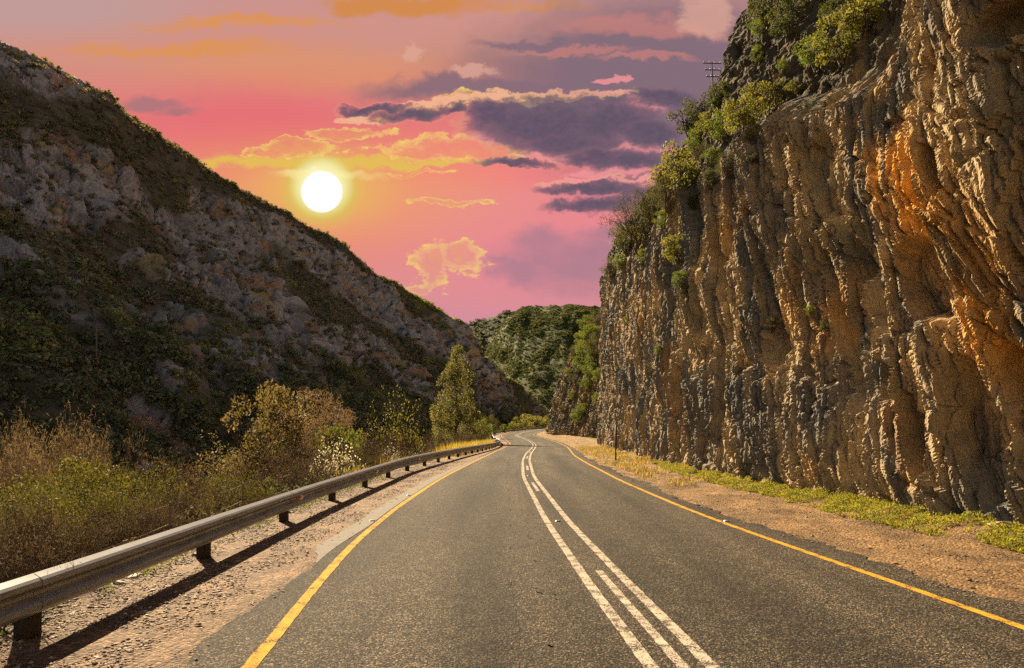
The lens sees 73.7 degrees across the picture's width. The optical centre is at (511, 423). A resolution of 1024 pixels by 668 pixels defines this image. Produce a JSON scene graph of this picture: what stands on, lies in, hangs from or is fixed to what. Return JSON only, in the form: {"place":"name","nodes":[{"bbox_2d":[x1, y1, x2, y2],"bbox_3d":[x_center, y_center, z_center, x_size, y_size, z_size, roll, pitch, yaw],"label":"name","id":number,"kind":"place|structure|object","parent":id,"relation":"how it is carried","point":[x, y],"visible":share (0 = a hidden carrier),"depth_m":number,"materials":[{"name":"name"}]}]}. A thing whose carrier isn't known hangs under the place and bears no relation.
{"place":"outdoors","nodes":[
{"label":"outdoors","id":0,"kind":"place"},
{"bbox_2d":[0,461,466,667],"bbox_3d":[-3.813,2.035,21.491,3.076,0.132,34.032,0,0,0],"label":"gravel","id":1,"kind":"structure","parent":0,"point":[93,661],"depth_m":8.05,"materials":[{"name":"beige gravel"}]},
{"bbox_2d":[0,42,548,478],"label":"hillside","id":2,"kind":"structure","parent":0,"point":[127,182],"depth_m":202.84,"materials":[{"name":"stone"}]},
{"bbox_2d":[0,40,548,480],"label":"hillside scrub","id":3,"kind":"object","parent":2,"relation":"on","point":[111,365],"visible":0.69,"depth_m":162.09,"materials":[{"name":"green plant"}]},
{"bbox_2d":[0,0,748,323],"label":"sky","id":4,"kind":"structure","parent":0,"point":[471,153],"materials":[{"name":"pink"}]},
{"bbox_2d":[468,313,509,351],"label":"distant hill","id":5,"kind":"structure","parent":0,"point":[488,323],"depth_m":922.04,"materials":[{"name":"green plant"}]},
{"bbox_2d":[0,430,1023,667],"bbox_3d":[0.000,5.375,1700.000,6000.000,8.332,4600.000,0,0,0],"label":"ground","id":6,"kind":"structure","parent":0,"point":[69,648],"depth_m":10.06,"materials":[{"name":"soil"}]},
{"bbox_2d":[0,408,51,513],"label":"bare shrub","id":7,"kind":"object","parent":6,"relation":"on","point":[11,459],"visible":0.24,"depth_m":27.08,"materials":[{"name":"brown plant"}]},
{"bbox_2d":[0,406,63,505],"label":"bare shrub","id":8,"kind":"object","parent":6,"relation":"on","point":[40,449],"visible":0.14,"depth_m":28.99,"materials":[{"name":"brown plant"}]},
{"bbox_2d":[0,420,70,547],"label":"bare shrub","id":9,"kind":"object","parent":6,"relation":"on","point":[28,464],"visible":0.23,"depth_m":24.17,"materials":[{"name":"brown plant"}]},
{"bbox_2d":[0,503,79,580],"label":"shrub","id":10,"kind":"object","parent":6,"relation":"on","point":[31,533],"visible":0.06,"depth_m":9.19,"materials":[{"name":"green plant"}]},
{"bbox_2d":[1,493,86,567],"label":"shrub","id":11,"kind":"object","parent":6,"relation":"on","point":[50,518],"visible":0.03,"depth_m":10.51,"materials":[{"name":"green plant"}]},
{"bbox_2d":[0,503,89,582],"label":"bare shrub","id":12,"kind":"object","parent":6,"relation":"on","point":[3,564],"visible":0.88,"depth_m":7.10,"materials":[{"name":"brown plant"}]},
{"bbox_2d":[0,393,98,485],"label":"bare shrub","id":13,"kind":"object","parent":6,"relation":"on","point":[60,440],"visible":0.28,"depth_m":29.79,"materials":[{"name":"brown plant"}]},
{"bbox_2d":[0,476,102,582],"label":"bare shrub","id":14,"kind":"object","parent":6,"relation":"on","point":[30,525],"visible":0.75,"depth_m":8.20,"materials":[{"name":"brown plant"}]},
{"bbox_2d":[0,474,104,547],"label":"shrub","id":15,"kind":"object","parent":6,"relation":"on","point":[35,489],"visible":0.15,"depth_m":10.50,"materials":[{"name":"green plant"}]},
{"bbox_2d":[0,412,105,532],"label":"bare shrub","id":16,"kind":"object","parent":6,"relation":"on","point":[34,470],"visible":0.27,"depth_m":24.92,"materials":[{"name":"brown plant"}]},
{"bbox_2d":[0,480,110,581],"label":"bare shrub","id":17,"kind":"object","parent":6,"relation":"on","point":[24,528],"visible":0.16,"depth_m":8.73,"materials":[{"name":"brown plant"}]},
{"bbox_2d":[0,475,117,558],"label":"shrub","id":18,"kind":"object","parent":6,"relation":"on","point":[73,496],"visible":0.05,"depth_m":12.18,"materials":[{"name":"green plant"}]},
{"bbox_2d":[0,452,133,555],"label":"shrub","id":19,"kind":"object","parent":6,"relation":"on","point":[80,477],"visible":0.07,"depth_m":14.87,"materials":[{"name":"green plant"}]},
{"bbox_2d":[21,501,126,568],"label":"bare shrub","id":20,"kind":"object","parent":6,"relation":"on","point":[95,548],"visible":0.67,"depth_m":8.81,"materials":[{"name":"brown plant"}]},
{"bbox_2d":[50,409,111,554],"bbox_3d":[-18.317,3.288,29.140,2.471,8.308,3.465,0,0,-39],"label":"bare shrub","id":21,"kind":"object","parent":6,"relation":"on","point":[68,449],"visible":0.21,"depth_m":28.98,"materials":[{"name":"brown plant"}]},
{"bbox_2d":[47,485,137,557],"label":"shrub","id":22,"kind":"object","parent":6,"relation":"on","point":[97,503],"visible":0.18,"depth_m":12.54,"materials":[{"name":"green plant"}]},
{"bbox_2d":[34,453,180,552],"bbox_3d":[-9.611,2.883,15.955,3.358,4.597,3.072,0,0,-29],"label":"shrub","id":23,"kind":"object","parent":6,"relation":"on","point":[103,480],"visible":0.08,"depth_m":15.63,"materials":[{"name":"green plant"}]},
{"bbox_2d":[76,402,150,517],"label":"bare shrub","id":24,"kind":"object","parent":6,"relation":"on","point":[102,452],"visible":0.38,"depth_m":31.25,"materials":[{"name":"brown plant"}]},
{"bbox_2d":[61,482,167,558],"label":"bare shrub","id":25,"kind":"object","parent":6,"relation":"on","point":[130,533],"visible":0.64,"depth_m":11.45,"materials":[{"name":"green plant"}]},
{"bbox_2d":[83,487,157,545],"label":"shrub","id":26,"kind":"object","parent":6,"relation":"on","point":[104,491],"visible":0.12,"depth_m":14.32,"materials":[{"name":"green plant"}]},
{"bbox_2d":[92,483,181,548],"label":"bare shrub","id":27,"kind":"object","parent":6,"relation":"on","point":[155,514],"visible":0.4,"depth_m":12.91,"materials":[{"name":"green plant"}]},
{"bbox_2d":[71,456,211,550],"bbox_3d":[-9.867,3.181,17.623,3.470,4.749,3.658,0,0,37],"label":"shrub","id":28,"kind":"object","parent":6,"relation":"on","point":[155,482],"visible":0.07,"depth_m":17.58,"materials":[{"name":"green plant"}]},
{"bbox_2d":[66,436,224,520],"bbox_3d":[-12.883,3.445,23.637,5.539,6.235,5.522,0,0,-10],"label":"bare shrub","id":29,"kind":"object","parent":6,"relation":"on","point":[156,467],"visible":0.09,"depth_m":24.14,"materials":[{"name":"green plant"}]},
{"bbox_2d":[118,506,182,540],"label":"bare shrub","id":30,"kind":"object","parent":6,"relation":"on","point":[157,525],"visible":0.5,"depth_m":12.55,"materials":[{"name":"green plant"}]},
{"bbox_2d":[119,495,188,532],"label":"bare shrub","id":31,"kind":"object","parent":6,"relation":"on","point":[167,512],"visible":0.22,"depth_m":13.96,"materials":[{"name":"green plant"}]},
{"bbox_2d":[96,442,235,523],"bbox_3d":[-13.559,3.847,26.632,6.199,6.402,5.749,0,0,37],"label":"bare shrub","id":32,"kind":"object","parent":6,"relation":"on","point":[193,484],"visible":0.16,"depth_m":27.04,"materials":[{"name":"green plant"}]},
{"bbox_2d":[135,478,213,527],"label":"shrub","id":33,"kind":"object","parent":6,"relation":"on","point":[155,489],"visible":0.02,"depth_m":18.54,"materials":[{"name":"green plant"}]},
{"bbox_2d":[118,470,234,527],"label":"bare shrub","id":34,"kind":"object","parent":6,"relation":"on","point":[184,504],"visible":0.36,"depth_m":17.04,"materials":[{"name":"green plant"}]},
{"bbox_2d":[0,474,384,638],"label":"rail weeds","id":35,"kind":"object","parent":6,"relation":"on","point":[144,573],"visible":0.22,"depth_m":10.22,"materials":[{"name":"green plant"}]},
{"bbox_2d":[165,478,240,523],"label":"bare shrub","id":36,"kind":"object","parent":6,"relation":"on","point":[217,496],"visible":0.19,"depth_m":18.08,"materials":[{"name":"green plant"}]},
{"bbox_2d":[159,444,256,510],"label":"bare shrub","id":37,"kind":"object","parent":6,"relation":"on","point":[215,476],"visible":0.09,"depth_m":30.10,"materials":[{"name":"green plant"}]},
{"bbox_2d":[175,468,269,515],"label":"shrub","id":38,"kind":"object","parent":6,"relation":"on","point":[229,487],"visible":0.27,"depth_m":20.55,"materials":[{"name":"green plant"}]},
{"bbox_2d":[1,430,491,575],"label":"undergrowth","id":39,"kind":"object","parent":6,"relation":"on","point":[204,513],"visible":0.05,"depth_m":38.89,"materials":[{"name":"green plant"}]},
{"bbox_2d":[191,428,309,506],"bbox_3d":[-15.494,3.903,40.294,6.533,7.477,7.141,0,0,8],"label":"bare shrub","id":40,"kind":"object","parent":6,"relation":"on","point":[241,458],"visible":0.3,"depth_m":39.36,"materials":[{"name":"brown plant"}]},
{"bbox_2d":[238,486,277,505],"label":"shrub","id":41,"kind":"object","parent":6,"relation":"on","point":[262,492],"visible":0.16,"depth_m":20.86,"materials":[{"name":"green plant"}]},
{"bbox_2d":[197,439,319,506],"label":"bare shrub","id":42,"kind":"object","parent":6,"relation":"on","point":[225,467],"visible":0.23,"depth_m":27.92,"materials":[{"name":"brown plant"}]},
{"bbox_2d":[218,378,313,500],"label":"leafy tree","id":43,"kind":"object","parent":6,"relation":"on","point":[274,401],"visible":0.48,"depth_m":41.45,"materials":[{"name":"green plant"}]},
{"bbox_2d":[0,427,546,667],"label":"guardrail","id":44,"kind":"object","parent":6,"relation":"on","point":[26,601],"visible":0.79,"depth_m":8.27,"materials":[{"name":"metal"}]},
{"bbox_2d":[259,476,306,493],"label":"shrub","id":45,"kind":"object","parent":6,"relation":"on","point":[279,488],"visible":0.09,"depth_m":26.96,"materials":[{"name":"green plant"}]},
{"bbox_2d":[225,425,352,500],"bbox_3d":[-10.212,3.654,31.894,5.677,7.225,6.122,0,0,-10],"label":"bare shrub","id":46,"kind":"object","parent":6,"relation":"on","point":[274,471],"visible":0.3,"depth_m":31.79,"materials":[{"name":"brown plant"}]},
{"bbox_2d":[266,451,336,490],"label":"bare shrub","id":47,"kind":"object","parent":6,"relation":"on","point":[296,476],"visible":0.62,"depth_m":27.77,"materials":[{"name":"brown plant"}]},
{"bbox_2d":[251,386,354,475],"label":"bare tree","id":48,"kind":"object","parent":6,"relation":"on","point":[306,417],"visible":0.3,"depth_m":45.03,"materials":[{"name":"brown plant"}]},
{"bbox_2d":[239,420,378,486],"bbox_3d":[-12.359,3.638,40.928,8.622,7.915,7.995,0,0,-22],"label":"bare shrub","id":49,"kind":"object","parent":6,"relation":"on","point":[305,456],"visible":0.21,"depth_m":39.79,"materials":[{"name":"brown plant"}]},
{"bbox_2d":[277,436,367,485],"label":"bare shrub","id":50,"kind":"object","parent":6,"relation":"on","point":[308,460],"visible":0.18,"depth_m":35.54,"materials":[{"name":"brown plant"}]},
{"bbox_2d":[297,407,367,465],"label":"bare tree","id":51,"kind":"object","parent":6,"relation":"on","point":[326,424],"visible":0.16,"depth_m":49.61,"materials":[{"name":"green plant"}]},
{"bbox_2d":[306,436,365,483],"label":"flowering shrub","id":52,"kind":"object","parent":6,"relation":"on","point":[344,459],"visible":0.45,"depth_m":33.17,"materials":[{"name":"white plant"}]},
{"bbox_2d":[310,421,364,470],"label":"shrub","id":53,"kind":"object","parent":6,"relation":"on","point":[338,440],"visible":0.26,"depth_m":45.77,"materials":[{"name":"green plant"}]},
{"bbox_2d":[342,426,368,468],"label":"shrub","id":54,"kind":"object","parent":6,"relation":"on","point":[351,433],"visible":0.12,"depth_m":50.15,"materials":[{"name":"green plant"}]},
{"bbox_2d":[328,433,385,472],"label":"bare shrub","id":55,"kind":"object","parent":6,"relation":"on","point":[356,454],"visible":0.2,"depth_m":39.91,"materials":[{"name":"brown plant"}]},
{"bbox_2d":[340,425,405,466],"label":"bare shrub","id":56,"kind":"object","parent":6,"relation":"on","point":[377,455],"visible":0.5,"depth_m":47.88,"materials":[{"name":"brown plant"}]},
{"bbox_2d":[359,385,425,459],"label":"bare tree","id":57,"kind":"object","parent":6,"relation":"on","point":[400,428],"visible":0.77,"depth_m":59.67,"materials":[{"name":"green plant"}]},
{"bbox_2d":[368,429,422,462],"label":"bare shrub","id":58,"kind":"object","parent":6,"relation":"on","point":[399,448],"visible":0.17,"depth_m":51.99,"materials":[{"name":"brown plant"}]},
{"bbox_2d":[394,425,452,457],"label":"bare shrub","id":59,"kind":"object","parent":6,"relation":"on","point":[427,450],"visible":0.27,"depth_m":65.53,"materials":[{"name":"brown plant"}]},
{"bbox_2d":[430,344,485,447],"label":"conifer tree","id":60,"kind":"object","parent":6,"relation":"on","point":[457,413],"visible":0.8,"depth_m":99.23,"materials":[{"name":"green plant"}]},
{"bbox_2d":[427,439,494,459],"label":"dry grass","id":61,"kind":"structure","parent":6,"relation":"on","point":[465,444],"depth_m":51.01,"materials":[{"name":"yellow plant"}]},
{"bbox_2d":[440,425,483,443],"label":"bare shrub","id":62,"kind":"object","parent":6,"relation":"on","point":[464,437],"visible":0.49,"depth_m":83.98,"materials":[{"name":"brown plant"}]},
{"bbox_2d":[511,417,535,430],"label":"shrub","id":63,"kind":"object","parent":6,"relation":"on","point":[521,422],"visible":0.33,"depth_m":224.83,"materials":[{"name":"green plant"}]},
{"bbox_2d":[586,458,1023,613],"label":"rubble","id":64,"kind":"object","parent":6,"relation":"on","point":[946,566],"visible":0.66,"depth_m":12.00,"materials":[{"name":"stone"}]},
{"bbox_2d":[650,459,1023,552],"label":"roadside weeds","id":65,"kind":"object","parent":6,"relation":"on","point":[873,507],"visible":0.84,"depth_m":14.86,"materials":[{"name":"green plant"}]},
{"bbox_2d":[485,305,599,409],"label":"distant hill","id":66,"kind":"structure","parent":0,"point":[552,363],"depth_m":555.70,"materials":[{"name":"green plant"}]},
{"bbox_2d":[467,304,600,410],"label":"distant scrub","id":67,"kind":"object","parent":66,"relation":"on","point":[555,316],"visible":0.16,"depth_m":585.71,"materials":[{"name":"green plant"}]},
{"bbox_2d":[545,314,600,437],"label":"rock spur","id":68,"kind":"structure","parent":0,"point":[560,423],"depth_m":135.57,"materials":[{"name":"stone"}]},
{"bbox_2d":[571,355,585,374],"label":"bush","id":69,"kind":"object","parent":68,"relation":"on","point":[577,358],"visible":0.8,"depth_m":134.37,"materials":[{"name":"green plant"}]},
{"bbox_2d":[574,339,593,362],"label":"bush","id":70,"kind":"object","parent":68,"relation":"on","point":[582,349],"visible":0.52,"depth_m":133.06,"materials":[{"name":"green plant"}]},
{"bbox_2d":[579,362,597,380],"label":"bush","id":71,"kind":"object","parent":68,"relation":"on","point":[589,372],"visible":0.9,"depth_m":124.01,"materials":[{"name":"green plant"}]},
{"bbox_2d":[579,324,600,347],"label":"bush","id":72,"kind":"object","parent":68,"relation":"on","point":[590,329],"visible":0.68,"depth_m":132.69,"materials":[{"name":"green plant"}]},
{"bbox_2d":[184,429,1023,667],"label":"road","id":73,"kind":"structure","parent":0,"point":[613,569],"depth_m":7.96,"materials":[{"name":"grey asphalt"}]},
{"bbox_2d":[575,444,749,485],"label":"verge grass","id":74,"kind":"structure","parent":0,"point":[620,459],"depth_m":33.51,"materials":[{"name":"yellow plant"}]},
{"bbox_2d":[597,0,1023,525],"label":"cliff","id":75,"kind":"structure","parent":0,"point":[869,205],"depth_m":17.95,"materials":[{"name":"stone"}]},
{"bbox_2d":[599,256,617,278],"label":"bush","id":76,"kind":"object","parent":75,"relation":"on","point":[610,268],"visible":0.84,"depth_m":61.88,"materials":[{"name":"green plant"}]},
{"bbox_2d":[612,253,626,269],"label":"bush","id":77,"kind":"object","parent":75,"relation":"on","point":[619,264],"visible":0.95,"depth_m":56.08,"materials":[{"name":"green plant"}]},
{"bbox_2d":[608,222,634,255],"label":"bush","id":78,"kind":"object","parent":75,"relation":"on","point":[622,246],"visible":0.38,"depth_m":52.68,"materials":[{"name":"green plant"}]},
{"bbox_2d":[598,190,657,254],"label":"bush","id":79,"kind":"object","parent":75,"relation":"on","point":[636,227],"visible":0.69,"depth_m":41.90,"materials":[{"name":"green plant"}]},
{"bbox_2d":[627,179,663,224],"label":"bush","id":80,"kind":"object","parent":75,"relation":"on","point":[643,205],"visible":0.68,"depth_m":39.65,"materials":[{"name":"green plant"}]},
{"bbox_2d":[651,208,667,230],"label":"bush","id":81,"kind":"object","parent":75,"relation":"on","point":[663,215],"visible":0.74,"depth_m":32.44,"materials":[{"name":"green plant"}]},
{"bbox_2d":[644,172,677,212],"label":"bush","id":82,"kind":"object","parent":75,"relation":"on","point":[667,193],"visible":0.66,"depth_m":30.23,"materials":[{"name":"green plant"}]},
{"bbox_2d":[660,233,683,264],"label":"bush","id":83,"kind":"object","parent":75,"relation":"on","point":[669,246],"visible":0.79,"depth_m":29.62,"materials":[{"name":"green plant"}]},
{"bbox_2d":[648,138,702,195],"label":"bush","id":84,"kind":"object","parent":75,"relation":"on","point":[686,170],"visible":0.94,"depth_m":28.30,"materials":[{"name":"green plant"}]},
{"bbox_2d":[671,271,687,289],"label":"bush","id":85,"kind":"object","parent":75,"relation":"on","point":[678,276],"visible":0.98,"depth_m":27.88,"materials":[{"name":"green plant"}]},
{"bbox_2d":[666,96,707,137],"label":"bush","id":86,"kind":"object","parent":75,"relation":"on","point":[690,121],"visible":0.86,"depth_m":32.89,"materials":[{"name":"green plant"}]},
{"bbox_2d":[681,126,703,153],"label":"bush","id":87,"kind":"object","parent":75,"relation":"on","point":[694,136],"visible":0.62,"depth_m":31.46,"materials":[{"name":"green plant"}]},
{"bbox_2d":[687,140,709,164],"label":"bush","id":88,"kind":"object","parent":75,"relation":"on","point":[700,157],"visible":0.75,"depth_m":29.65,"materials":[{"name":"green plant"}]},
{"bbox_2d":[694,111,712,134],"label":"bush","id":89,"kind":"object","parent":75,"relation":"on","point":[703,118],"visible":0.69,"depth_m":29.44,"materials":[{"name":"green plant"}]},
{"bbox_2d":[701,167,717,188],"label":"bush","id":90,"kind":"object","parent":75,"relation":"on","point":[711,181],"visible":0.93,"depth_m":25.82,"materials":[{"name":"green plant"}]},
{"bbox_2d":[700,147,720,166],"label":"bush","id":91,"kind":"object","parent":75,"relation":"on","point":[712,156],"visible":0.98,"depth_m":26.14,"materials":[{"name":"green plant"}]},
{"bbox_2d":[700,80,728,111],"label":"bush","id":92,"kind":"object","parent":75,"relation":"on","point":[715,102],"visible":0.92,"depth_m":29.13,"materials":[{"name":"green plant"}]},
{"bbox_2d":[702,107,734,143],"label":"bush","id":93,"kind":"object","parent":75,"relation":"on","point":[717,124],"visible":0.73,"depth_m":26.29,"materials":[{"name":"green plant"}]},
{"bbox_2d":[712,150,734,176],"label":"bush","id":94,"kind":"object","parent":75,"relation":"on","point":[723,166],"visible":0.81,"depth_m":23.68,"materials":[{"name":"green plant"}]},
{"bbox_2d":[722,94,768,137],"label":"bush","id":95,"kind":"object","parent":75,"relation":"on","point":[738,118],"visible":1,"depth_m":21.92,"materials":[{"name":"green plant"}]},
{"bbox_2d":[740,123,761,144],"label":"bush","id":96,"kind":"object","parent":75,"relation":"on","point":[749,138],"visible":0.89,"depth_m":21.82,"materials":[{"name":"green plant"}]},
{"bbox_2d":[749,44,766,64],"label":"bush","id":97,"kind":"object","parent":75,"relation":"on","point":[760,57],"visible":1,"depth_m":25.41,"materials":[{"name":"green plant"}]},
{"bbox_2d":[747,14,769,38],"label":"bush","id":98,"kind":"object","parent":75,"relation":"on","point":[753,29],"visible":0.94,"depth_m":25.19,"materials":[{"name":"green plant"}]},
{"bbox_2d":[744,0,776,28],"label":"bush","id":99,"kind":"object","parent":75,"relation":"on","point":[763,8],"visible":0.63,"depth_m":24.97,"materials":[{"name":"green plant"}]},
{"bbox_2d":[740,76,788,117],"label":"bush","id":100,"kind":"object","parent":75,"relation":"on","point":[768,98],"visible":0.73,"depth_m":23.45,"materials":[{"name":"green plant"}]},
{"bbox_2d":[764,0,810,37],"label":"bush","id":101,"kind":"object","parent":75,"relation":"on","point":[782,23],"visible":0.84,"depth_m":23.00,"materials":[{"name":"green plant"}]},
{"bbox_2d":[785,75,804,96],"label":"bush","id":102,"kind":"object","parent":75,"relation":"on","point":[795,90],"visible":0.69,"depth_m":22.34,"materials":[{"name":"green plant"}]},
{"bbox_2d":[791,28,830,72],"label":"bush","id":103,"kind":"object","parent":75,"relation":"on","point":[802,57],"visible":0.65,"depth_m":21.02,"materials":[{"name":"green plant"}]},
{"bbox_2d":[818,0,857,27],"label":"bush","id":104,"kind":"object","parent":75,"relation":"on","point":[830,6],"visible":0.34,"depth_m":20.78,"materials":[{"name":"green plant"}]},
{"bbox_2d":[810,7,866,68],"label":"bush","id":105,"kind":"object","parent":75,"relation":"on","point":[847,45],"visible":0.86,"depth_m":19.58,"materials":[{"name":"green plant"}]},
{"bbox_2d":[834,0,885,39],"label":"bush","id":106,"kind":"object","parent":75,"relation":"on","point":[873,11],"visible":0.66,"depth_m":19.25,"materials":[{"name":"green plant"}]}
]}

